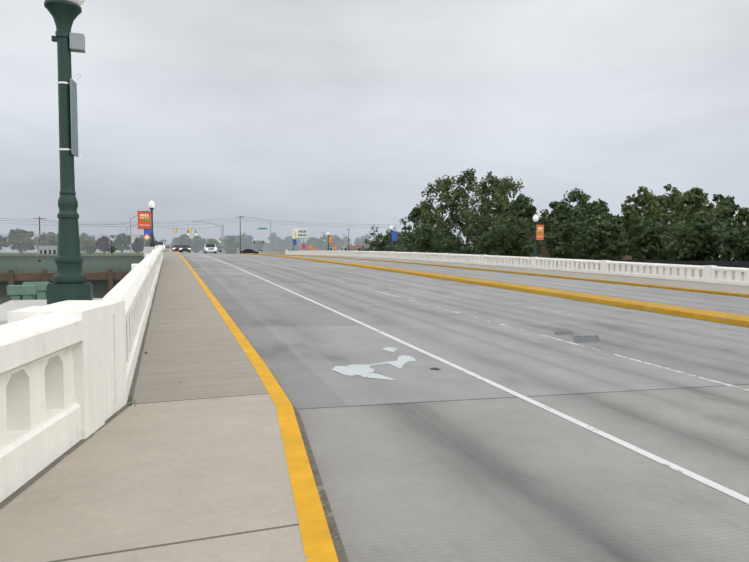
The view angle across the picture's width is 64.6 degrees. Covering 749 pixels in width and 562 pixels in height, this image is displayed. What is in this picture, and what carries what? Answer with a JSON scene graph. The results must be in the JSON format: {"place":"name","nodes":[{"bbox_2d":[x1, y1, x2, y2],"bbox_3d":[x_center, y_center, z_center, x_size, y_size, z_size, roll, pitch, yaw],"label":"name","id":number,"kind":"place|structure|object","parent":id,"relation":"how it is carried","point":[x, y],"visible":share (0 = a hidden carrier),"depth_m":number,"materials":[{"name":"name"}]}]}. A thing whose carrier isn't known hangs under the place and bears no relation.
{"place":"outdoors","nodes":[
{"label":"outdoors","id":0,"kind":"place"},
{"bbox_2d":[1,254,57,254],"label":"bank yard asphalt","id":1,"kind":"structure","parent":0,"point":[28,254],"depth_m":75.13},
{"bbox_2d":[6,228,36,253],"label":"tree","id":2,"kind":"object","parent":1,"relation":"on","point":[27,243],"visible":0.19,"depth_m":95.68,"materials":[{"name":"green plant"}]},
{"bbox_2d":[0,291,108,304],"bbox_3d":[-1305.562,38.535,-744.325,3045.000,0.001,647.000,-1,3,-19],"label":"river water","id":3,"kind":"structure","parent":0,"point":[4,297],"depth_m":37.51,"materials":[{"name":"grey liquid"}]},
{"bbox_2d":[7,282,49,299],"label":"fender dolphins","id":4,"kind":"object","parent":3,"relation":"in","point":[28,290],"visible":0.27,"depth_m":19.41,"materials":[{"name":"green metal"}]},
{"bbox_2d":[0,251,305,561],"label":"sidewalk","id":5,"kind":"structure","parent":0,"point":[192,466],"depth_m":4.35,"materials":[{"name":"concrete"}]},
{"bbox_2d":[0,298,100,324],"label":"concrete ledge","id":6,"kind":"object","parent":5,"relation":"on","point":[10,305],"visible":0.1,"depth_m":6.38,"materials":[{"name":"concrete"}]},
{"bbox_2d":[44,0,92,304],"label":"lamp post","id":7,"kind":"object","parent":6,"relation":"on","point":[69,278],"visible":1,"depth_m":6.10,"materials":[{"name":"green metal"}]},
{"bbox_2d":[0,300,126,501],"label":"bridge railing","id":8,"kind":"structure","parent":5,"relation":"on","point":[63,386],"depth_m":4.78,"materials":[{"name":"paint"}]},
{"bbox_2d":[0,259,163,508],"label":"railing base grime","id":9,"kind":"object","parent":5,"relation":"on","point":[16,493],"visible":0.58,"depth_m":5.08,"materials":[{"name":"grey concrete"}]},
{"bbox_2d":[101,245,162,398],"bbox_3d":[-10.182,-0.848,27.427,0.410,2.179,45.400,-1,3,-19],"label":"bridge railing","id":10,"kind":"object","parent":5,"relation":"on","point":[134,288],"depth_m":9.23,"materials":[{"name":"paint"}]},
{"bbox_2d":[144,247,154,257],"bbox_3d":[-18.165,-1.698,48.298,1.110,2.203,1.800,-1,3,-19],"label":"lamp pedestal","id":11,"kind":"object","parent":5,"relation":"on","point":[147,250],"visible":0.21,"depth_m":47.33,"materials":[{"name":"concrete"}]},
{"bbox_2d":[137,200,154,246],"bbox_3d":[-18.496,-4.678,48.040,1.390,3.807,0.500,-1,3,-19],"label":"street lamp","id":12,"kind":"object","parent":11,"relation":"on","point":[145,221],"visible":1,"depth_m":48.04,"materials":[{"name":"red"}]},
{"bbox_2d":[122,352,180,405],"bbox_3d":[-2.705,1.154,7.421,0.611,0.108,2.895,-1,3,-15],"label":"debris","id":13,"kind":"object","parent":5,"relation":"on","point":[131,397],"visible":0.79,"depth_m":6.11,"materials":[{"name":"green"}]},
{"bbox_2d":[154,241,164,251],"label":"white van","id":14,"kind":"object","parent":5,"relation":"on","point":[158,243],"visible":0.23,"depth_m":109.21,"materials":[{"name":"white metal"}]},
{"bbox_2d":[175,251,338,561],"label":"yellow kerb","id":15,"kind":"structure","parent":5,"relation":"on","point":[318,544],"depth_m":4.51,"materials":[{"name":"yellow paint"}]},
{"bbox_2d":[0,253,732,259],"bbox_3d":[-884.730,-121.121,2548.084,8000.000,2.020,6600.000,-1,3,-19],"label":"ground sheet","id":16,"kind":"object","parent":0,"point":[114,254],"depth_m":78.14,"materials":[{"name":"green plant"}]},
{"bbox_2d":[0,235,10,249],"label":"tree","id":17,"kind":"object","parent":16,"relation":"on","point":[4,239],"depth_m":103.72,"materials":[{"name":"green plant"}]},
{"bbox_2d":[33,232,57,248],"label":"tree","id":18,"kind":"object","parent":16,"relation":"on","point":[45,239],"visible":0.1,"depth_m":109.72,"materials":[{"name":"green plant"}]},
{"bbox_2d":[0,255,143,292],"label":"girder","id":19,"kind":"object","parent":16,"relation":"on","point":[27,264],"depth_m":48.68,"materials":[{"name":"green metal"}]},
{"bbox_2d":[0,269,128,290],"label":"seawall timber wale","id":20,"kind":"object","parent":19,"relation":"attached to","point":[11,277],"visible":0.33,"depth_m":47.57,"materials":[{"name":"brown wood"}]},
{"bbox_2d":[0,234,144,254],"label":"chain link fence","id":21,"kind":"object","parent":16,"relation":"on","point":[81,239],"visible":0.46,"depth_m":53.86,"materials":[{"name":"grey metal"}]},
{"bbox_2d":[80,232,95,253],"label":"tree","id":22,"kind":"object","parent":16,"relation":"on","point":[84,235],"visible":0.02,"depth_m":143.55,"materials":[{"name":"green plant"}]},
{"bbox_2d":[80,239,97,253],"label":"tree","id":23,"kind":"object","parent":16,"relation":"on","point":[92,245],"depth_m":90.09,"materials":[{"name":"green plant"}]},
{"bbox_2d":[96,236,113,252],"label":"tree","id":24,"kind":"object","parent":16,"relation":"on","point":[102,240],"depth_m":83.53,"materials":[{"name":"purple plant"}]},
{"bbox_2d":[107,245,115,252],"bbox_3d":[-25.184,-2.968,56.854,0.865,0.993,0.938,-1,3,-19],"label":"young tree","id":25,"kind":"object","parent":16,"relation":"on","point":[112,249],"depth_m":56.69,"materials":[{"name":"green plant"}]},
{"bbox_2d":[110,233,130,251],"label":"tree","id":26,"kind":"object","parent":16,"relation":"on","point":[118,240],"visible":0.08,"depth_m":105.18,"materials":[{"name":"green plant"}]},
{"bbox_2d":[131,237,143,252],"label":"tree","id":27,"kind":"object","parent":16,"relation":"on","point":[137,246],"depth_m":92.41,"materials":[{"name":"purple plant"}]},
{"bbox_2d":[140,236,156,249],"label":"tree","id":28,"kind":"object","parent":16,"relation":"on","point":[147,242],"visible":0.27,"depth_m":129.53,"materials":[{"name":"green plant"}]},
{"bbox_2d":[172,234,194,251],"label":"tree","id":29,"kind":"object","parent":16,"relation":"on","point":[183,239],"visible":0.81,"depth_m":217.18,"materials":[{"name":"green plant"}]},
{"bbox_2d":[190,236,205,252],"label":"tree","id":30,"kind":"object","parent":16,"relation":"on","point":[199,244],"visible":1,"depth_m":228.35,"materials":[{"name":"green plant"}]},
{"bbox_2d":[127,215,270,253],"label":"traffic signal poles","id":31,"kind":"object","parent":16,"relation":"on","point":[211,223],"visible":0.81,"depth_m":145.45,"materials":[{"name":"grey metal"}]},
{"bbox_2d":[160,226,220,241],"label":"traffic lights","id":32,"kind":"object","parent":31,"relation":"on","point":[176,228],"visible":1,"depth_m":142.73,"materials":[{"name":"yellow"}]},
{"bbox_2d":[2,216,411,253],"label":"utility poles","id":33,"kind":"object","parent":16,"relation":"on","point":[39,218],"visible":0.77,"depth_m":177.87,"materials":[{"name":"brown wood"}]},
{"bbox_2d":[204,238,219,252],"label":"tree","id":34,"kind":"object","parent":16,"relation":"on","point":[211,241],"visible":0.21,"depth_m":192.24,"materials":[{"name":"green plant"}]},
{"bbox_2d":[224,236,239,253],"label":"tree","id":35,"kind":"object","parent":16,"relation":"on","point":[231,245],"visible":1,"depth_m":203.74,"materials":[{"name":"green plant"}]},
{"bbox_2d":[38,235,427,253],"bbox_3d":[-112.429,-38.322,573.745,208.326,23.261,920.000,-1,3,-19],"label":"town buildings","id":36,"kind":"structure","parent":16,"relation":"on","point":[52,249],"depth_m":329.73,"materials":[{"name":"grey concrete"}]},
{"bbox_2d":[235,233,252,250],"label":"tree","id":37,"kind":"object","parent":16,"relation":"on","point":[249,238],"visible":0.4,"depth_m":322.20,"materials":[{"name":"green plant"}]},
{"bbox_2d":[239,239,250,250],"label":"tree","id":38,"kind":"object","parent":16,"relation":"on","point":[245,244],"visible":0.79,"depth_m":274.27,"materials":[{"name":"green plant"}]},
{"bbox_2d":[252,241,261,250],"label":"tree","id":39,"kind":"object","parent":16,"relation":"on","point":[257,246],"visible":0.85,"depth_m":288.88,"materials":[{"name":"green plant"}]},
{"bbox_2d":[264,232,279,250],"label":"tree","id":40,"kind":"object","parent":16,"relation":"on","point":[274,241],"visible":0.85,"depth_m":377.38,"materials":[{"name":"green plant"}]},
{"bbox_2d":[275,242,286,250],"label":"tree","id":41,"kind":"object","parent":16,"relation":"on","point":[281,246],"visible":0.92,"depth_m":346.51,"materials":[{"name":"green plant"}]},
{"bbox_2d":[277,235,292,249],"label":"tree","id":42,"kind":"object","parent":16,"relation":"on","point":[288,240],"visible":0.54,"depth_m":360.35,"materials":[{"name":"green plant"}]},
{"bbox_2d":[289,239,300,250],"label":"tree","id":43,"kind":"object","parent":16,"relation":"on","point":[292,245],"visible":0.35,"depth_m":411.65,"materials":[{"name":"green plant"}]},
{"bbox_2d":[293,229,307,250],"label":"billboard","id":44,"kind":"object","parent":16,"relation":"on","point":[300,234],"visible":0.85,"depth_m":303.61,"materials":[{"name":"white"}]},
{"bbox_2d":[297,241,304,250],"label":"tree","id":45,"kind":"object","parent":16,"relation":"on","point":[299,247],"visible":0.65,"depth_m":406.77,"materials":[{"name":"green plant"}]},
{"bbox_2d":[304,237,318,250],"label":"tree","id":46,"kind":"object","parent":16,"relation":"on","point":[311,241],"visible":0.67,"depth_m":290.57,"materials":[{"name":"green plant"}]},
{"bbox_2d":[313,237,323,250],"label":"tree","id":47,"kind":"object","parent":16,"relation":"on","point":[319,242],"visible":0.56,"depth_m":305.61,"materials":[{"name":"green plant"}]},
{"bbox_2d":[302,242,336,250],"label":"construction signs","id":48,"kind":"object","parent":16,"relation":"on","point":[334,247],"visible":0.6,"depth_m":247.89,"materials":[{"name":"orange"}]},
{"bbox_2d":[320,234,334,250],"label":"tree","id":49,"kind":"object","parent":16,"relation":"on","point":[325,243],"visible":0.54,"depth_m":315.03,"materials":[{"name":"green plant"}]},
{"bbox_2d":[331,236,345,250],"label":"tree","id":50,"kind":"object","parent":16,"relation":"on","point":[338,242],"visible":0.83,"depth_m":319.09,"materials":[{"name":"green plant"}]},
{"bbox_2d":[342,236,351,245],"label":"tree","id":51,"kind":"object","parent":16,"relation":"on","point":[346,240],"visible":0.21,"depth_m":404.10,"materials":[{"name":"green plant"}]},
{"bbox_2d":[352,237,364,248],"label":"tree","id":52,"kind":"object","parent":16,"relation":"on","point":[358,241],"visible":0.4,"depth_m":351.44,"materials":[{"name":"green plant"}]},
{"bbox_2d":[360,235,372,240],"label":"tree","id":53,"kind":"object","parent":16,"relation":"on","point":[365,237],"visible":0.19,"depth_m":435.96,"materials":[{"name":"green plant"}]},
{"bbox_2d":[361,240,373,250],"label":"tree","id":54,"kind":"object","parent":16,"relation":"on","point":[365,245],"visible":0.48,"depth_m":272.29,"materials":[{"name":"green plant"}]},
{"bbox_2d":[360,239,387,250],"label":"bush","id":55,"kind":"object","parent":16,"relation":"on","point":[372,243],"visible":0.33,"depth_m":153.89,"materials":[{"name":"green plant"}]},
{"bbox_2d":[367,225,399,251],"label":"tree","id":56,"kind":"object","parent":16,"relation":"on","point":[379,238],"visible":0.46,"depth_m":148.34,"materials":[{"name":"green plant"}]},
{"bbox_2d":[384,224,428,251],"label":"tree","id":57,"kind":"object","parent":16,"relation":"on","point":[398,233],"visible":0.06,"depth_m":137.91,"materials":[{"name":"green plant"}]},
{"bbox_2d":[394,231,429,251],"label":"tree","id":58,"kind":"object","parent":16,"relation":"on","point":[411,237],"visible":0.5,"depth_m":127.82,"materials":[{"name":"green plant"}]},
{"bbox_2d":[399,200,437,237],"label":"tree","id":59,"kind":"object","parent":16,"relation":"on","point":[414,213],"visible":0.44,"depth_m":161.86,"materials":[{"name":"green plant"}]},
{"bbox_2d":[406,231,448,252],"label":"undergrowth","id":60,"kind":"object","parent":16,"relation":"on","point":[424,240],"visible":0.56,"depth_m":117.80,"materials":[{"name":"green plant"}]},
{"bbox_2d":[417,223,452,252],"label":"tree","id":61,"kind":"object","parent":16,"relation":"on","point":[428,228],"visible":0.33,"depth_m":119.94,"materials":[{"name":"green plant"}]},
{"bbox_2d":[418,175,464,231],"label":"tree","id":62,"kind":"object","parent":16,"relation":"on","point":[437,219],"visible":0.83,"depth_m":141.54,"materials":[{"name":"green plant"}]},
{"bbox_2d":[433,233,474,253],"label":"undergrowth","id":63,"kind":"object","parent":16,"relation":"on","point":[448,241],"visible":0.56,"depth_m":112.03,"materials":[{"name":"green plant"}]},
{"bbox_2d":[438,167,491,244],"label":"tree","id":64,"kind":"object","parent":16,"relation":"on","point":[461,180],"visible":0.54,"depth_m":144.28,"materials":[{"name":"green plant"}]},
{"bbox_2d":[449,214,498,253],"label":"tree","id":65,"kind":"object","parent":16,"relation":"on","point":[473,227],"visible":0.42,"depth_m":109.19,"materials":[{"name":"green plant"}]},
{"bbox_2d":[453,235,496,254],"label":"undergrowth","id":66,"kind":"object","parent":16,"relation":"on","point":[468,250],"visible":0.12,"depth_m":100.89,"materials":[{"name":"green plant"}]},
{"bbox_2d":[459,171,513,232],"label":"tree","id":67,"kind":"object","parent":16,"relation":"on","point":[486,207],"visible":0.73,"depth_m":119.78,"materials":[{"name":"green plant"}]},
{"bbox_2d":[484,175,523,233],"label":"tree","id":68,"kind":"object","parent":16,"relation":"on","point":[505,182],"visible":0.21,"depth_m":131.00,"materials":[{"name":"green plant"}]},
{"bbox_2d":[473,212,545,255],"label":"tree","id":69,"kind":"object","parent":16,"relation":"on","point":[486,243],"visible":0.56,"depth_m":93.43,"materials":[{"name":"green plant"}]},
{"bbox_2d":[284,255,748,297],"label":"yellow kerb","id":70,"kind":"structure","parent":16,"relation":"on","point":[671,288],"depth_m":38.23,"materials":[{"name":"concrete"}]},
{"bbox_2d":[494,216,541,256],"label":"tree","id":71,"kind":"object","parent":16,"relation":"on","point":[517,240],"visible":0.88,"depth_m":91.68,"materials":[{"name":"green plant"}]},
{"bbox_2d":[506,193,537,248],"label":"tree","id":72,"kind":"object","parent":16,"relation":"on","point":[522,202],"visible":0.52,"depth_m":111.69,"materials":[{"name":"green plant"}]},
{"bbox_2d":[537,201,576,235],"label":"tree","id":73,"kind":"object","parent":16,"relation":"on","point":[560,211],"visible":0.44,"depth_m":95.38,"materials":[{"name":"green plant"}]},
{"bbox_2d":[538,220,583,258],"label":"tree","id":74,"kind":"object","parent":16,"relation":"on","point":[549,240],"visible":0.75,"depth_m":78.47,"materials":[{"name":"green plant"}]},
{"bbox_2d":[493,216,631,259],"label":"tree","id":75,"kind":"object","parent":16,"relation":"on","point":[546,255],"depth_m":146.04,"materials":[{"name":"green plant"}]},
{"bbox_2d":[555,231,587,257],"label":"undergrowth","id":76,"kind":"object","parent":16,"relation":"on","point":[559,240],"visible":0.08,"depth_m":81.90,"materials":[{"name":"green plant"}]},
{"bbox_2d":[557,187,601,222],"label":"tree","id":77,"kind":"object","parent":16,"relation":"on","point":[582,200],"visible":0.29,"depth_m":99.80,"materials":[{"name":"green plant"}]},
{"bbox_2d":[549,208,625,259],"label":"tree","id":78,"kind":"object","parent":16,"relation":"on","point":[581,233],"visible":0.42,"depth_m":75.51,"materials":[{"name":"green plant"}]},
{"bbox_2d":[573,201,617,232],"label":"tree","id":79,"kind":"object","parent":16,"relation":"on","point":[599,208],"visible":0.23,"depth_m":84.06,"materials":[{"name":"green plant"}]},
{"bbox_2d":[582,221,632,258],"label":"tree","id":80,"kind":"object","parent":16,"relation":"on","point":[598,245],"visible":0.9,"depth_m":70.56,"materials":[{"name":"green plant"}]},
{"bbox_2d":[614,214,626,259],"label":"tree","id":81,"kind":"object","parent":16,"relation":"on","point":[619,222],"visible":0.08,"depth_m":88.03,"materials":[{"name":"green plant"}]},
{"bbox_2d":[621,186,667,231],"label":"tree","id":82,"kind":"object","parent":16,"relation":"on","point":[633,213],"visible":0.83,"depth_m":78.58,"materials":[{"name":"green plant"}]},
{"bbox_2d":[626,218,673,259],"bbox_3d":[30.420,-3.853,64.880,5.158,6.035,5.487,1,3,17],"label":"tree","id":83,"kind":"object","parent":16,"relation":"on","point":[640,239],"visible":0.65,"depth_m":63.95,"materials":[{"name":"green plant"}]},
{"bbox_2d":[621,209,696,259],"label":"tree","id":84,"kind":"object","parent":16,"relation":"on","point":[654,238],"visible":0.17,"depth_m":65.92,"materials":[{"name":"green plant"}]},
{"bbox_2d":[639,184,685,230],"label":"tree","id":85,"kind":"object","parent":16,"relation":"on","point":[674,197],"visible":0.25,"depth_m":81.69,"materials":[{"name":"green plant"}]},
{"bbox_2d":[582,259,748,267],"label":"railway girder bridge","id":86,"kind":"structure","parent":16,"relation":"on","point":[741,264],"depth_m":50.15,"materials":[{"name":"black"}]},
{"bbox_2d":[639,200,742,260],"bbox_3d":[30.964,-3.986,58.227,9.359,7.339,8.408,2,4,39],"label":"tree","id":87,"kind":"object","parent":16,"relation":"on","point":[714,230],"visible":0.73,"depth_m":56.32,"materials":[{"name":"green plant"}]},
{"bbox_2d":[664,223,721,260],"bbox_3d":[31.226,-3.156,58.094,5.093,5.292,4.561,1,3,11],"label":"tree","id":88,"kind":"object","parent":16,"relation":"on","point":[705,247],"visible":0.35,"depth_m":56.73,"materials":[{"name":"green plant"}]},
{"bbox_2d":[666,187,722,239],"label":"tree","id":89,"kind":"object","parent":16,"relation":"on","point":[695,199],"visible":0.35,"depth_m":68.23,"materials":[{"name":"green plant"}]},
{"bbox_2d":[703,194,746,227],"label":"tree","id":90,"kind":"object","parent":16,"relation":"on","point":[727,218],"visible":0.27,"depth_m":69.16,"materials":[{"name":"green plant"}]},
{"bbox_2d":[718,228,748,261],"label":"tree","id":91,"kind":"object","parent":16,"relation":"on","point":[734,245],"visible":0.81,"depth_m":51.86,"materials":[{"name":"green plant"}]},
{"bbox_2d":[723,207,748,257],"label":"tree","id":92,"kind":"object","parent":16,"relation":"on","point":[742,214],"visible":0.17,"depth_m":60.55,"materials":[{"name":"green plant"}]},
{"bbox_2d":[0,0,748,256],"label":"sky","id":93,"kind":"structure","parent":0,"point":[341,113],"materials":[{"name":"grey"}]},
{"bbox_2d":[178,252,748,561],"bbox_3d":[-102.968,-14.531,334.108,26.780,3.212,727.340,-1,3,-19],"label":"road deck","id":94,"kind":"structure","parent":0,"point":[418,460],"depth_m":6.79,"materials":[{"name":"concrete"}]},
{"bbox_2d":[172,245,182,251],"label":"maroon car","id":95,"kind":"object","parent":94,"relation":"on","point":[175,247],"visible":0.52,"depth_m":112.56,"materials":[{"name":"red metal"}]},
{"bbox_2d":[179,245,190,251],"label":"dark sedan","id":96,"kind":"object","parent":94,"relation":"on","point":[184,247],"visible":1,"depth_m":105.24,"materials":[{"name":"grey metal"}]},
{"bbox_2d":[204,244,216,252],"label":"white suv","id":97,"kind":"object","parent":94,"relation":"on","point":[209,247],"visible":0.96,"depth_m":106.80,"materials":[{"name":"white metal"}]},
{"bbox_2d":[240,249,259,253],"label":"black car","id":98,"kind":"object","parent":94,"relation":"on","point":[249,251],"visible":0.88,"depth_m":146.98,"materials":[{"name":"black metal"}]},
{"bbox_2d":[332,347,415,379],"bbox_3d":[0.107,1.248,9.267,1.025,0.046,2.446,1,3,15],"label":"bike lane symbol","id":99,"kind":"object","parent":94,"relation":"on","point":[364,370],"visible":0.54,"depth_m":8.61,"materials":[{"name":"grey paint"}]},
{"bbox_2d":[204,255,748,503],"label":"lane lines","id":100,"kind":"object","parent":94,"relation":"on","point":[734,494],"visible":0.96,"depth_m":7.06,"materials":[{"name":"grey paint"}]},
{"bbox_2d":[242,253,748,326],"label":"median curb","id":101,"kind":"structure","parent":94,"relation":"on","point":[722,317],"depth_m":22.24,"materials":[{"name":"yellow paint"}]},
{"bbox_2d":[249,254,748,561],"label":"gutter grime","id":102,"kind":"structure","parent":94,"relation":"on","point":[340,550],"depth_m":4.54,"materials":[{"name":"grey"}]},
{"bbox_2d":[430,331,600,369],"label":"road patches","id":103,"kind":"object","parent":94,"relation":"on","point":[590,338],"visible":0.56,"depth_m":12.51,"materials":[{"name":"grey asphalt"}]},
{"bbox_2d":[305,255,748,293],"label":"sidewalk","id":104,"kind":"structure","parent":0,"point":[703,286],"depth_m":40.97,"materials":[{"name":"concrete"}]},
{"bbox_2d":[249,251,284,254],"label":"concrete barrier","id":105,"kind":"object","parent":104,"relation":"on","point":[274,252],"visible":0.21,"depth_m":164.65,"materials":[{"name":"white concrete"}]},
{"bbox_2d":[285,250,748,285],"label":"balustrade","id":106,"kind":"object","parent":104,"relation":"on","point":[719,275],"visible":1,"depth_m":45.87,"materials":[{"name":"paint"}]},
{"bbox_2d":[327,232,331,249],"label":"lamp post","id":107,"kind":"object","parent":106,"relation":"on","point":[329,239],"visible":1,"depth_m":120.90,"materials":[{"name":"orange"}]},
{"bbox_2d":[389,226,396,250],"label":"lamp post","id":108,"kind":"object","parent":106,"relation":"on","point":[393,236],"visible":1,"depth_m":86.81,"materials":[{"name":"blue"}]},
{"bbox_2d":[533,214,543,256],"bbox_3d":[14.610,-4.053,52.749,1.170,3.807,0.500,-1,3,-19],"label":"lamp post","id":109,"kind":"object","parent":106,"relation":"on","point":[539,231],"visible":1,"depth_m":52.67,"materials":[{"name":"green"}]}
]}

